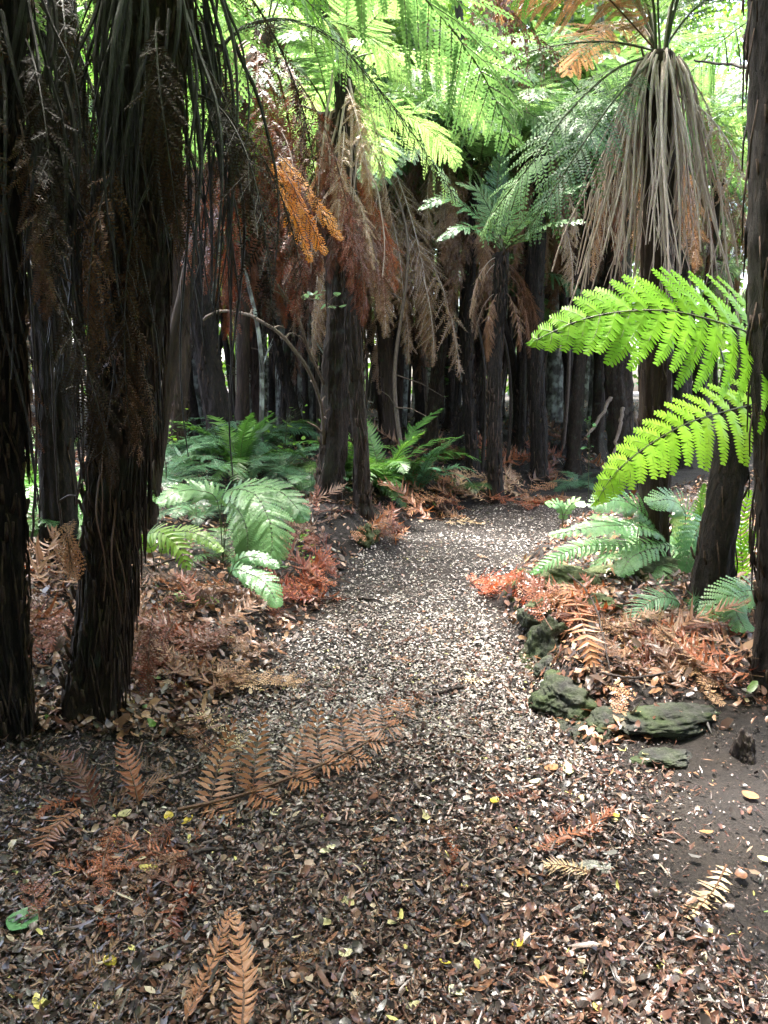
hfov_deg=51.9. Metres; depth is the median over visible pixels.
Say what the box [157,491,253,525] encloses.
fern
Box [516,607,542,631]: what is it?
rock
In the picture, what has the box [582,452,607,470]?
fallen frond
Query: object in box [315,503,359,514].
fallen frond
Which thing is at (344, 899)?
fallen leaf
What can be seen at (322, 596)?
fallen frond
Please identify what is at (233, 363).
tree fern
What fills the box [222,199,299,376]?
sapling
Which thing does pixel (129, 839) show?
fallen frond
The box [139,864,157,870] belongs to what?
fallen leaf
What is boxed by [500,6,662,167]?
tree fern
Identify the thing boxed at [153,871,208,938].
fallen frond
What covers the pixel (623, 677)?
fallen stick
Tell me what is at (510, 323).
tree fern
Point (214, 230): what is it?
tree fern
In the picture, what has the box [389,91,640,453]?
tree fern
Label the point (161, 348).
tree fern
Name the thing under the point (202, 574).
fallen frond
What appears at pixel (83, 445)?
upright twig
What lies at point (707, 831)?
fallen leaf
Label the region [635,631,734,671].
fallen frond
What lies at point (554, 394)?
forest tree
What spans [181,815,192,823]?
fallen leaf
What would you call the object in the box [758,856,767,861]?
fallen leaf
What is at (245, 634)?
fallen frond
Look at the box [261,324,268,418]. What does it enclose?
sapling
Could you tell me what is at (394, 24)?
forest tree
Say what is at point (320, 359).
tree fern
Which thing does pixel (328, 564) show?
fallen frond
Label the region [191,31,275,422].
forest tree
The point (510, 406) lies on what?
sapling
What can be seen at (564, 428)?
sapling
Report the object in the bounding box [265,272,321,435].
sapling
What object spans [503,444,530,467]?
fallen frond
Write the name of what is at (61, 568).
fallen frond
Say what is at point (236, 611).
fallen frond
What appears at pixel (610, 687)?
fallen frond
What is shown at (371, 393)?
tree fern
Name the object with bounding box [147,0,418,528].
tree fern
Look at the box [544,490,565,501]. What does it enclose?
fallen frond
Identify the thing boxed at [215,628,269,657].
fallen frond
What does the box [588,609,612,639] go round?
fallen frond
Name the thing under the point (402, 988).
bark debris
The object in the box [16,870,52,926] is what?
fallen frond
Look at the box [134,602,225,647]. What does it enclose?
fallen frond
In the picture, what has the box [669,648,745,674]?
fallen frond
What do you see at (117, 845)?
fallen frond
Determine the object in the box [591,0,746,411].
forest tree
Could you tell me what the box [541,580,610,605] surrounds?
fallen frond
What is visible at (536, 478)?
fallen frond
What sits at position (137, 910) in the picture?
fallen leaf
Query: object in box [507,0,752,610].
tree fern
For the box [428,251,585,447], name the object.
tree fern
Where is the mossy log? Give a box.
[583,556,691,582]
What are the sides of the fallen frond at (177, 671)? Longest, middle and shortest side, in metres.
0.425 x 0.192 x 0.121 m
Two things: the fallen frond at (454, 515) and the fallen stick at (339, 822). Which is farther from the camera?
the fallen frond at (454, 515)
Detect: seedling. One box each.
[286,529,314,575]
[580,416,596,499]
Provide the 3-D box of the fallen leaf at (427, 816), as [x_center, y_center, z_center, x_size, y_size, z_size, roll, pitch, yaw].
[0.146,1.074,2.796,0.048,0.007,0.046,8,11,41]
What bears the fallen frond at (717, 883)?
on the ground
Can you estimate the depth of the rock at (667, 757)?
3.22 m
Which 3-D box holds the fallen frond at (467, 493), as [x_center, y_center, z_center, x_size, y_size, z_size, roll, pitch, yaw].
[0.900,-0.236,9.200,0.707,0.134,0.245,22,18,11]
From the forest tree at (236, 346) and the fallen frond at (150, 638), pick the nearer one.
the fallen frond at (150, 638)
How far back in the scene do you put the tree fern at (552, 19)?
14.02 m
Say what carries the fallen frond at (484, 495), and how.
on the ground
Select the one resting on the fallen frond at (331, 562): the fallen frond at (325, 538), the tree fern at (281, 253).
the fallen frond at (325, 538)
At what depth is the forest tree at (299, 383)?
12.71 m
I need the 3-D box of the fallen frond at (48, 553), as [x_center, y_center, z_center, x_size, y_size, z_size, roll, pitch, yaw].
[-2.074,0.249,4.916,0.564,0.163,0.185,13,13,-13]
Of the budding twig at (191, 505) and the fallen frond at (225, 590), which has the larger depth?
the budding twig at (191, 505)
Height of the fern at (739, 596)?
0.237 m
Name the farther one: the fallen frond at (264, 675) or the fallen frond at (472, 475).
the fallen frond at (472, 475)
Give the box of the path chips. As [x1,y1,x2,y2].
[181,502,605,769]
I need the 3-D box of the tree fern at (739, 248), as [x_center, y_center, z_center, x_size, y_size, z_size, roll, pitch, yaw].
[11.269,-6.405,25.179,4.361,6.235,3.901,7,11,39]
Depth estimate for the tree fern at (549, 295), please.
19.49 m
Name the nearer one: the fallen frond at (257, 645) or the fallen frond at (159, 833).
the fallen frond at (159, 833)
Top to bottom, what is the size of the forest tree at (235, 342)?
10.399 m
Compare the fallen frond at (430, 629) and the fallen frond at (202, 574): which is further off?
the fallen frond at (202, 574)
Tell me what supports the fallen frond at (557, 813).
on the ground
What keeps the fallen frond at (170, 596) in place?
on the ground
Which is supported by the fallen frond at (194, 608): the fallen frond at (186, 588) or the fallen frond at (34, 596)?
the fallen frond at (186, 588)
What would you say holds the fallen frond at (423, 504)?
on the ground
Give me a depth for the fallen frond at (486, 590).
5.95 m
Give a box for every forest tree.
[27,338,33,401]
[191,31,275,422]
[222,4,397,422]
[234,35,276,373]
[236,291,251,412]
[236,329,237,376]
[253,0,471,353]
[261,305,267,407]
[270,198,283,424]
[296,0,334,429]
[309,0,527,427]
[363,2,584,412]
[373,6,516,161]
[394,11,500,415]
[427,199,434,390]
[447,0,729,430]
[454,225,458,367]
[479,0,576,407]
[514,0,584,422]
[527,0,725,412]
[531,0,746,275]
[582,46,715,401]
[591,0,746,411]
[726,171,746,265]
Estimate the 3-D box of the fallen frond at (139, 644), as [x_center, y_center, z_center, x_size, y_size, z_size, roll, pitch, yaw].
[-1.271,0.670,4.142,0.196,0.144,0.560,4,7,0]
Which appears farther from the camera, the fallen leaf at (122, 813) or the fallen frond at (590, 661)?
the fallen frond at (590, 661)
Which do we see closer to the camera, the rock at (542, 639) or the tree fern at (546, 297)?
the rock at (542, 639)
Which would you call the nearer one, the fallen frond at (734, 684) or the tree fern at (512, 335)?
the fallen frond at (734, 684)
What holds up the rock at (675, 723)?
on the ground
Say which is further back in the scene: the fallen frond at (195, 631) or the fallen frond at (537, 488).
the fallen frond at (537, 488)
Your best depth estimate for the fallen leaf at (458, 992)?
1.99 m
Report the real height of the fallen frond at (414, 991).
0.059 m
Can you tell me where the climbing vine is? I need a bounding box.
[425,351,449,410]
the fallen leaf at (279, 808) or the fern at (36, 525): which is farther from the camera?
the fern at (36, 525)
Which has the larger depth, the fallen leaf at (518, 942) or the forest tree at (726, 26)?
the forest tree at (726, 26)
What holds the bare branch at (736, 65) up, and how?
attached to the tree fern at (755, 45)
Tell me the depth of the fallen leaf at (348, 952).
2.12 m
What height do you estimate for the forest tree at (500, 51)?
8.410 m
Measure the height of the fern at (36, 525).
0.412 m
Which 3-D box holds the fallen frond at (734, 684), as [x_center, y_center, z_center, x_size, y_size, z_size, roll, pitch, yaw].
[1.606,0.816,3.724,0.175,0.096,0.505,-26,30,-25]
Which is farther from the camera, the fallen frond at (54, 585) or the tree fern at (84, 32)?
the tree fern at (84, 32)
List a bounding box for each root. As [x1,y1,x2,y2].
[152,558,224,620]
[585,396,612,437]
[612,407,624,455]
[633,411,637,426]
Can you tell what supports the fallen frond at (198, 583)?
on the ground
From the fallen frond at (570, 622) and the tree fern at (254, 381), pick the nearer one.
the fallen frond at (570, 622)
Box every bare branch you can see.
[203,308,330,444]
[272,279,324,384]
[694,20,746,68]
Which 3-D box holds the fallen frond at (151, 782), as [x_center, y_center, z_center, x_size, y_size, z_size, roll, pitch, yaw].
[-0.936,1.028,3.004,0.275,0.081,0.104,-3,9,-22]
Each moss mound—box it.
[355,523,380,547]
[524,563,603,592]
[525,590,623,616]
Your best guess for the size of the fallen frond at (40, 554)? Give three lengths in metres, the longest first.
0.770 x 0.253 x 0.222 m
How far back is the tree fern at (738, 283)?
19.03 m
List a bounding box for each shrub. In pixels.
[166,408,194,449]
[264,404,306,459]
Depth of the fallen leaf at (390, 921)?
2.25 m
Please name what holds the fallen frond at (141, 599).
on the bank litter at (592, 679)
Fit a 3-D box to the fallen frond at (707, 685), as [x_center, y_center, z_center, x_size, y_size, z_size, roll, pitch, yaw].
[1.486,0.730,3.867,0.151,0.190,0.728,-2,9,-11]
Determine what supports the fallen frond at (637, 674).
on the ground
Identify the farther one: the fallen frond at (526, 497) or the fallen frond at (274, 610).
the fallen frond at (526, 497)
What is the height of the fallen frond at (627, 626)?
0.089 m
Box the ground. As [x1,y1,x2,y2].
[0,389,767,1023]
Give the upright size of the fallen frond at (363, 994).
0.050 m
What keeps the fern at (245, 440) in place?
on the ground
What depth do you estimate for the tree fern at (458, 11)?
10.69 m
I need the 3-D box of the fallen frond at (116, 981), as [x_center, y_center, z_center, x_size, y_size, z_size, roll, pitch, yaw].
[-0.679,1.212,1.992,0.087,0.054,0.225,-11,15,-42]
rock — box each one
[431,800,448,808]
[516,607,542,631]
[526,615,569,663]
[528,669,597,721]
[533,654,557,680]
[555,718,591,745]
[585,705,628,740]
[618,702,720,739]
[630,747,692,768]
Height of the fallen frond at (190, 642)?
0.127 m
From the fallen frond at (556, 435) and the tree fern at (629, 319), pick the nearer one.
the tree fern at (629, 319)
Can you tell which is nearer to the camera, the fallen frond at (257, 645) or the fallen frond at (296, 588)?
the fallen frond at (257, 645)
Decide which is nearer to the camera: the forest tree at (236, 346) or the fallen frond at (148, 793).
the fallen frond at (148, 793)
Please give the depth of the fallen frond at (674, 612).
4.30 m
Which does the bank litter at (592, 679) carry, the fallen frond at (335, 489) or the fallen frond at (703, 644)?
the fallen frond at (703, 644)
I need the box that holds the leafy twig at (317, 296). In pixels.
[283,274,345,309]
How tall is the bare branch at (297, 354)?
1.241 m
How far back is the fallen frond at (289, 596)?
5.22 m
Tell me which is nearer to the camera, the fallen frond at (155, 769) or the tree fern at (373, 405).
the fallen frond at (155, 769)
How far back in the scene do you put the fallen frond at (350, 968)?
2.08 m
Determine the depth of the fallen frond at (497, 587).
6.10 m
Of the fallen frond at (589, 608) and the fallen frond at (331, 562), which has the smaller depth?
the fallen frond at (589, 608)
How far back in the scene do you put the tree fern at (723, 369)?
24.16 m
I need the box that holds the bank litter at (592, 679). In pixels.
[24,399,767,749]
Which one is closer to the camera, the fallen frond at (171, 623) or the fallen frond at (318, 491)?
the fallen frond at (171, 623)
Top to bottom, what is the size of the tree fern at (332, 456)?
4.235 m
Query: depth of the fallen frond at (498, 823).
2.76 m
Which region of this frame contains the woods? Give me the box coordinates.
[30,179,746,394]
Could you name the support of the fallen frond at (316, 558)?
on the ground
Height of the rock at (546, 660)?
0.168 m
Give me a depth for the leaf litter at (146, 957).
2.31 m
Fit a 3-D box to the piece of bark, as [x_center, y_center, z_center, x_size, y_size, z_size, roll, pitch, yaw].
[0.656,1.141,2.517,0.169,0.045,0.087,0,8,0]
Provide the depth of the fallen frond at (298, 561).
5.70 m
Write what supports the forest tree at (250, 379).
on the ground
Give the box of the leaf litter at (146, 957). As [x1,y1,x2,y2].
[0,567,767,1023]
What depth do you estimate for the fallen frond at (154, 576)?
5.08 m
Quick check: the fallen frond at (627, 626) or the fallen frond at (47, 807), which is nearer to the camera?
the fallen frond at (47, 807)
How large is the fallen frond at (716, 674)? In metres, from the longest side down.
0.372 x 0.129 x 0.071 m
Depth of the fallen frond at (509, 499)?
9.25 m
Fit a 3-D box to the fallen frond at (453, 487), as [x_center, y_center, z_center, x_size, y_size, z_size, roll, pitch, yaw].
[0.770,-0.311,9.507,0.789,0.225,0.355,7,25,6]
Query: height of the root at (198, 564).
0.202 m
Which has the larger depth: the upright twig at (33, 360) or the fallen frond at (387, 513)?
the fallen frond at (387, 513)
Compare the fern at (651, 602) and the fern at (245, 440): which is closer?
the fern at (651, 602)
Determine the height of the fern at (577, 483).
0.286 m
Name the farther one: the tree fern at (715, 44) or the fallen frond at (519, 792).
the tree fern at (715, 44)
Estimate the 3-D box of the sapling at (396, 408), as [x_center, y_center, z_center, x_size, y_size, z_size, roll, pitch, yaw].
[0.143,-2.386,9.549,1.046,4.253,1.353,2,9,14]
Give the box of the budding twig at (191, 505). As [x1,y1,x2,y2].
[175,477,203,525]
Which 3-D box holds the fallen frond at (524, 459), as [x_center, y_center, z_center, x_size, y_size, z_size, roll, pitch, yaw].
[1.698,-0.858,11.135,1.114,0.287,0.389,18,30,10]
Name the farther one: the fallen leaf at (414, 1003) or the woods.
the woods
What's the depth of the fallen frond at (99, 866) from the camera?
2.48 m
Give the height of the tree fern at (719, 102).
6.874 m
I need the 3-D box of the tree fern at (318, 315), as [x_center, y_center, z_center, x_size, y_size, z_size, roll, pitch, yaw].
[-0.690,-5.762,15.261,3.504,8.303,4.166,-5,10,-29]
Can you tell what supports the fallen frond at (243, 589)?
on the ground
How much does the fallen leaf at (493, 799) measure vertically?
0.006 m
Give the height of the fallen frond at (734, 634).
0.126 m
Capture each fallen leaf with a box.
[6,906,37,930]
[32,992,43,1008]
[103,954,116,965]
[117,809,131,816]
[133,906,144,916]
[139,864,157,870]
[164,811,173,818]
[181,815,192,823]
[270,807,281,814]
[289,971,302,982]
[319,844,334,852]
[322,917,330,924]
[339,948,352,956]
[341,896,353,905]
[372,836,385,841]
[385,975,394,984]
[387,917,399,923]
[406,1000,418,1008]
[422,810,430,818]
[448,984,463,994]
[455,920,470,925]
[470,978,492,990]
[490,797,498,801]
[512,938,522,946]
[516,868,529,875]
[530,778,540,782]
[539,974,562,988]
[544,764,557,769]
[563,761,573,773]
[573,795,583,801]
[593,999,601,1010]
[699,830,712,832]
[735,869,746,878]
[742,791,758,798]
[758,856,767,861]
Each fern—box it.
[0,0,449,744]
[23,0,361,568]
[24,296,34,412]
[24,427,147,518]
[24,481,169,541]
[27,504,80,547]
[52,0,532,727]
[72,122,93,422]
[73,67,276,437]
[76,0,297,434]
[76,4,95,173]
[76,440,248,505]
[78,0,381,429]
[80,49,301,463]
[83,1,282,420]
[89,64,162,380]
[89,71,292,460]
[89,104,202,430]
[141,522,223,605]
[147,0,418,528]
[156,477,311,575]
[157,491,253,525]
[165,420,253,478]
[166,429,285,460]
[172,412,309,486]
[186,416,319,459]
[189,24,479,504]
[197,10,392,423]
[201,206,269,426]
[204,0,493,522]
[211,494,305,527]
[214,180,314,446]
[220,268,235,389]
[221,550,283,608]
[223,293,235,397]
[228,0,418,437]
[232,415,318,442]
[239,63,404,431]
[242,443,318,493]
[247,87,308,423]
[248,462,352,496]
[256,58,512,453]
[261,50,278,420]
[262,201,320,422]
[264,2,475,440]
[270,436,420,506]
[272,0,523,430]
[275,8,467,417]
[276,0,368,440]
[286,408,481,500]
[311,153,487,439]
[318,327,323,382]
[353,34,585,456]
[358,52,527,169]
[363,98,491,429]
[363,219,437,376]
[365,25,574,413]
[366,179,404,430]
[366,318,375,401]
[368,358,376,399]
[370,338,380,408]
[372,435,476,492]
[373,86,581,475]
[384,39,572,424]
[386,70,526,431]
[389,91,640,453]
[394,15,631,442]
[396,0,594,422]
[410,0,747,559]
[416,0,516,449]
[417,139,585,503]
[420,83,687,486]
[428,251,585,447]
[431,234,552,420]
[436,102,605,456]
[437,477,490,493]
[438,443,485,463]
[454,266,490,324]
[460,78,605,391]
[460,218,582,417]
[479,93,723,455]
[481,22,737,356]
[490,75,734,479]
[490,163,595,404]
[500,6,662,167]
[501,28,595,186]
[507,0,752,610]
[511,305,545,338]
[516,48,747,480]
[526,266,767,507]
[530,56,635,418]
[530,487,701,584]
[543,204,554,393]
[545,79,587,314]
[545,497,585,527]
[546,471,604,491]
[549,94,734,467]
[564,102,747,468]
[571,65,723,371]
[582,111,747,450]
[588,514,676,551]
[623,522,747,555]
[623,585,704,625]
[632,205,743,415]
[672,11,746,125]
[674,122,744,281]
[680,64,748,228]
[689,138,747,445]
[691,173,747,320]
[692,69,748,380]
[693,70,748,412]
[693,483,706,526]
[696,256,746,399]
[697,153,747,364]
[697,242,747,355]
[697,260,746,434]
[697,575,755,633]
[707,96,736,160]
[707,168,747,399]
[722,211,741,377]
[735,490,755,582]
[741,0,767,700]
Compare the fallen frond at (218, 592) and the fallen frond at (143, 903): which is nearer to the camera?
the fallen frond at (143, 903)
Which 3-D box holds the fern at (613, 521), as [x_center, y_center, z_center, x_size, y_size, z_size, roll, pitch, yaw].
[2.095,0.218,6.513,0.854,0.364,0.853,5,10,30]
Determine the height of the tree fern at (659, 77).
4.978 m
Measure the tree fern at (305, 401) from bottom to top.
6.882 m
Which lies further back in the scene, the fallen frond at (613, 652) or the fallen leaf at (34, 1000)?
the fallen frond at (613, 652)
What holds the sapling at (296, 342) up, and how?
on the ground
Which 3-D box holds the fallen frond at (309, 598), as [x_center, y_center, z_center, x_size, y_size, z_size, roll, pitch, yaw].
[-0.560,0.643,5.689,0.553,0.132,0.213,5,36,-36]
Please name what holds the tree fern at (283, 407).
on the ground
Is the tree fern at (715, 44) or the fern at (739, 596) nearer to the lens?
the fern at (739, 596)
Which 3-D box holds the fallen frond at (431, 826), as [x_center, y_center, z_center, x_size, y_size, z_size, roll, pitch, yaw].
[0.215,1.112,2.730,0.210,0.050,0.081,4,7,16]
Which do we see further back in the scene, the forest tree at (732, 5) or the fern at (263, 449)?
the forest tree at (732, 5)
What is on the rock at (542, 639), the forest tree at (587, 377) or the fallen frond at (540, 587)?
the fallen frond at (540, 587)
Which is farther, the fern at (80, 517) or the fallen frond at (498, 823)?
the fern at (80, 517)
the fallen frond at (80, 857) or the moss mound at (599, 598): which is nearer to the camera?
the fallen frond at (80, 857)
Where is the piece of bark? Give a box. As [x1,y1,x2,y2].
[567,860,617,876]
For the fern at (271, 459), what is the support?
on the ground
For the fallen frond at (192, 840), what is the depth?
2.66 m
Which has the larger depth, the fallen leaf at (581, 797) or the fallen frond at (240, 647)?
the fallen frond at (240, 647)
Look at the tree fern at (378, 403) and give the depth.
13.25 m
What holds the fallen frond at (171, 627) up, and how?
on the ground
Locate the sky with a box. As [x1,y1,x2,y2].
[30,0,748,390]
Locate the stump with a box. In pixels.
[729,728,755,764]
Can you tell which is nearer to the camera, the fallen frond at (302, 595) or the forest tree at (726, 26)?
the fallen frond at (302, 595)
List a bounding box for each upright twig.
[28,257,37,546]
[46,234,77,530]
[61,237,84,504]
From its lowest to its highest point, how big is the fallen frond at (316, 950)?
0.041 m
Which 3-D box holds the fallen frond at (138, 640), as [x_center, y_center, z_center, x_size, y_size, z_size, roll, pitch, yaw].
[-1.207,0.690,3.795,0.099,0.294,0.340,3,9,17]
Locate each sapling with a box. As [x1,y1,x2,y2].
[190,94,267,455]
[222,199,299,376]
[227,177,272,452]
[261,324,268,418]
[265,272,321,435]
[294,306,299,395]
[314,86,390,352]
[360,158,446,457]
[362,288,373,408]
[399,176,461,414]
[407,362,411,412]
[436,37,524,472]
[454,166,474,407]
[479,87,549,471]
[512,88,528,430]
[547,210,570,450]
[564,208,596,405]
[638,251,696,402]
[704,245,738,389]
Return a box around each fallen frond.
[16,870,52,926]
[23,952,82,979]
[24,565,77,574]
[26,525,65,587]
[26,587,56,635]
[27,541,73,566]
[28,608,73,658]
[28,807,80,858]
[30,590,66,625]
[30,593,70,616]
[30,604,75,662]
[34,840,146,864]
[35,574,77,599]
[36,791,82,818]
[37,976,104,990]
[40,748,71,774]
[47,519,86,581]
[48,539,79,582]
[54,860,100,898]
[56,749,100,808]
[57,856,149,876]
[63,843,90,879]
[65,934,115,962]
[71,849,153,882]
[74,938,119,994]
[76,822,162,862]
[76,881,122,936]
[89,818,121,895]
[92,959,139,1005]
[101,773,171,803]
[102,784,165,813]
[109,832,197,861]
[113,737,144,804]
[115,846,195,897]
[122,753,179,777]
[129,879,152,926]
[132,575,170,587]
[132,622,159,664]
[132,638,169,670]
[133,620,140,651]
[133,639,204,678]
[133,969,194,1023]
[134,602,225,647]
[134,610,196,632]
[134,615,157,701]
[134,627,160,649]
[135,591,149,635]
[136,827,206,870]
[137,817,175,857]
[138,597,178,639]
[139,614,193,630]
[140,568,178,582]
[141,605,203,620]
[141,635,204,663]
[145,565,234,604]
[146,863,203,899]
[147,948,228,968]
[149,589,174,612]
[150,620,175,675]
[151,576,247,597]
[152,619,235,638]
[152,846,190,873]
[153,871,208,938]
[157,649,239,674]
[158,628,211,646]
[159,620,182,642]
[159,656,242,694]
[162,567,224,579]
[164,612,217,627]
[166,599,210,627]
[169,653,196,697]
[171,621,214,659]
[173,568,204,606]
[177,699,248,750]
[178,585,221,607]
[178,696,428,825]
[179,725,257,792]
[180,965,219,1005]
[183,572,222,594]
[183,906,231,1022]
[185,624,235,658]
[187,584,242,598]
[193,660,261,683]
[194,628,223,661]
[198,665,240,685]
[205,578,265,602]
[209,636,279,649]
[214,628,251,645]
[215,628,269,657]
[216,657,250,685]
[216,672,300,691]
[217,593,266,626]
[217,663,305,688]
[226,911,259,1023]
[229,588,260,605]
[232,639,248,665]
[236,586,257,599]
[252,559,324,600]
[252,952,311,990]
[257,593,296,602]
[262,580,315,604]
[263,573,316,597]
[269,607,296,624]
[269,937,327,966]
[271,531,338,586]
[276,570,342,596]
[277,550,328,584]
[283,518,315,532]
[286,586,333,605]
[288,531,335,542]
[289,513,336,534]
[290,529,329,548]
[293,556,325,600]
[294,949,318,984]
[302,482,346,505]
[302,532,315,553]
[302,545,350,583]
[306,584,352,603]
[310,485,322,512]
[311,546,334,572]
[311,557,326,576]
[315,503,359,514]
[316,941,363,972]
[318,527,339,562]
[318,547,338,577]
[324,686,338,699]
[348,968,396,1017]
[351,522,391,540]
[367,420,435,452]
[369,451,437,465]
[371,495,411,536]
[371,510,394,531]
[377,475,442,520]
[379,505,391,531]
[379,521,405,536]
[381,689,397,702]
[389,501,402,521]
[391,526,409,543]
[393,654,415,661]
[396,968,426,1023]
[397,688,431,699]
[401,464,430,492]
[402,497,436,509]
[403,490,457,506]
[407,484,463,497]
[407,504,434,516]
[413,493,445,502]
[416,445,464,459]
[416,821,470,840]
[420,429,463,452]
[421,432,464,452]
[424,625,444,637]
[426,480,478,496]
[429,484,460,501]
[430,470,468,495]
[433,481,488,502]
[434,504,452,518]
[435,502,472,517]
[437,476,454,492]
[437,479,471,510]
[437,510,465,519]
[438,826,461,862]
[442,842,463,876]
[444,517,484,523]
[449,467,507,486]
[451,470,468,496]
[452,475,491,501]
[455,483,506,502]
[458,677,489,683]
[466,564,522,586]
[466,573,506,585]
[470,580,506,589]
[477,434,529,463]
[477,582,502,596]
[478,433,486,459]
[479,815,521,835]
[482,491,538,509]
[483,787,527,798]
[484,486,524,496]
[485,577,503,591]
[485,823,513,848]
[495,582,525,603]
[501,568,531,591]
[503,442,556,462]
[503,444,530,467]
[503,463,521,482]
[503,469,530,487]
[504,475,519,493]
[507,569,598,591]
[513,787,557,799]
[516,582,612,611]
[517,480,560,491]
[517,573,551,629]
[519,493,566,504]
[522,494,579,505]
[526,492,540,503]
[529,468,558,482]
[531,494,554,507]
[535,824,601,852]
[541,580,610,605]
[542,855,590,875]
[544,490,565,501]
[544,583,579,627]
[545,589,590,627]
[547,416,561,437]
[547,456,559,479]
[548,429,566,442]
[548,442,581,460]
[550,593,615,634]
[552,800,574,822]
[558,581,606,666]
[565,596,615,626]
[568,573,594,610]
[573,601,599,623]
[575,599,630,633]
[580,806,615,836]
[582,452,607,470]
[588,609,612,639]
[590,615,645,632]
[590,635,657,658]
[591,615,647,650]
[591,632,646,671]
[597,611,678,629]
[600,657,698,683]
[602,682,634,712]
[606,638,642,674]
[608,617,651,636]
[613,624,631,640]
[615,604,657,625]
[616,635,687,660]
[622,621,675,636]
[625,647,683,657]
[626,615,659,641]
[632,618,668,642]
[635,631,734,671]
[638,605,677,636]
[638,646,662,673]
[641,615,699,641]
[645,635,696,691]
[646,606,689,634]
[648,624,725,706]
[649,620,713,637]
[656,611,710,665]
[656,656,675,681]
[657,595,750,634]
[662,614,761,663]
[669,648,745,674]
[671,611,754,637]
[673,633,763,681]
[681,653,747,688]
[683,864,732,919]
[686,613,746,632]
[692,624,752,656]
[692,672,725,698]
[693,647,765,671]
[693,667,767,703]
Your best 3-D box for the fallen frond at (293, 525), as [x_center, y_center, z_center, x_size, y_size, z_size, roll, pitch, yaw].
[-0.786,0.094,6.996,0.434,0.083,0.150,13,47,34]
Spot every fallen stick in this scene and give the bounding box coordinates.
[48,868,105,922]
[128,899,161,966]
[142,806,245,914]
[181,887,201,956]
[191,845,237,854]
[277,953,351,971]
[287,464,323,562]
[295,820,350,829]
[357,596,372,600]
[411,859,434,914]
[415,766,463,790]
[431,685,463,695]
[461,914,498,975]
[490,828,544,864]
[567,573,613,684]
[585,817,642,836]
[602,671,672,678]
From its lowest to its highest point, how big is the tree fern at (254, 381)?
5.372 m
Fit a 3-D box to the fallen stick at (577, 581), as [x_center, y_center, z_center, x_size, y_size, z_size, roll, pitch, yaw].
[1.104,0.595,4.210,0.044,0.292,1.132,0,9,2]
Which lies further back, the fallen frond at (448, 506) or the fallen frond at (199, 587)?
the fallen frond at (448, 506)
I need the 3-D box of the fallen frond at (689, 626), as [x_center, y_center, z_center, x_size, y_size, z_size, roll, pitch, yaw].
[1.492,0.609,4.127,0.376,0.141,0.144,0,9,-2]
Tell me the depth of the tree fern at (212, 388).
9.35 m
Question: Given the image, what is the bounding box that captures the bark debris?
[0,522,767,1023]
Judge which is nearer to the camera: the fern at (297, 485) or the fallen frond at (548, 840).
the fallen frond at (548, 840)
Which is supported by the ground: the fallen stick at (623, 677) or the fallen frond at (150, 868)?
the fallen frond at (150, 868)
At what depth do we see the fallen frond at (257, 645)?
4.56 m
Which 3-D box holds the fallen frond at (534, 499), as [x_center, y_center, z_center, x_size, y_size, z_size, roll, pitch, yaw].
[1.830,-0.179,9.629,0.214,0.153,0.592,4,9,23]
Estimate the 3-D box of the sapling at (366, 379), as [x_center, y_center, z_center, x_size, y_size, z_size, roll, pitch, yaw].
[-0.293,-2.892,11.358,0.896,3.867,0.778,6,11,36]
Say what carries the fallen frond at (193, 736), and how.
on the fallen frond at (261, 786)
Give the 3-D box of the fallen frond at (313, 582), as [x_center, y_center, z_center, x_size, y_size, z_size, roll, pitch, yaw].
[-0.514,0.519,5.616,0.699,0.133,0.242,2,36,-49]
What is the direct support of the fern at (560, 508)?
on the ground
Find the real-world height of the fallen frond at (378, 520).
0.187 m
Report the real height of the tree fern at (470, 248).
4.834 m
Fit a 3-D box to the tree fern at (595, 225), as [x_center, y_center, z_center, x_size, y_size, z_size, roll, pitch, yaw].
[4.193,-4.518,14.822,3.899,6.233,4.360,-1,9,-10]
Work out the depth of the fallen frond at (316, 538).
6.84 m
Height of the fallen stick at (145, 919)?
0.018 m
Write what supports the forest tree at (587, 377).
on the ground
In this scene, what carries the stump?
on the ground
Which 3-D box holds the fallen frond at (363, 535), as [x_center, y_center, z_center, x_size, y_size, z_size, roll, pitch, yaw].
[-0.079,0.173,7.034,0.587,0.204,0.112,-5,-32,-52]
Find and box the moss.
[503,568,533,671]
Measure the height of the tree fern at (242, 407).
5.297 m
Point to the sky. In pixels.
(718, 14)
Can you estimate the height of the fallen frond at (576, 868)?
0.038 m
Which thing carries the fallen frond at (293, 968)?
on the ground
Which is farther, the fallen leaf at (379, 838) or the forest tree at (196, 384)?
the forest tree at (196, 384)
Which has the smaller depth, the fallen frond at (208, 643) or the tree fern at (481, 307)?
the fallen frond at (208, 643)
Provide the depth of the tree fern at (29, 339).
16.48 m
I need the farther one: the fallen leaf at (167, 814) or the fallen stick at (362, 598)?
the fallen stick at (362, 598)
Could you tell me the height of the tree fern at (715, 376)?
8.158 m
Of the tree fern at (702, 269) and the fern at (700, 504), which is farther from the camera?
the tree fern at (702, 269)
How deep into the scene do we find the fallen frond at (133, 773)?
2.95 m
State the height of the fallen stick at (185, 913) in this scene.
0.010 m
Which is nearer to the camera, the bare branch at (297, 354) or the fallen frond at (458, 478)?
the bare branch at (297, 354)
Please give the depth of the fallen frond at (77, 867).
2.48 m
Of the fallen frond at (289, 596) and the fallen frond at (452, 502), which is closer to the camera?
the fallen frond at (289, 596)

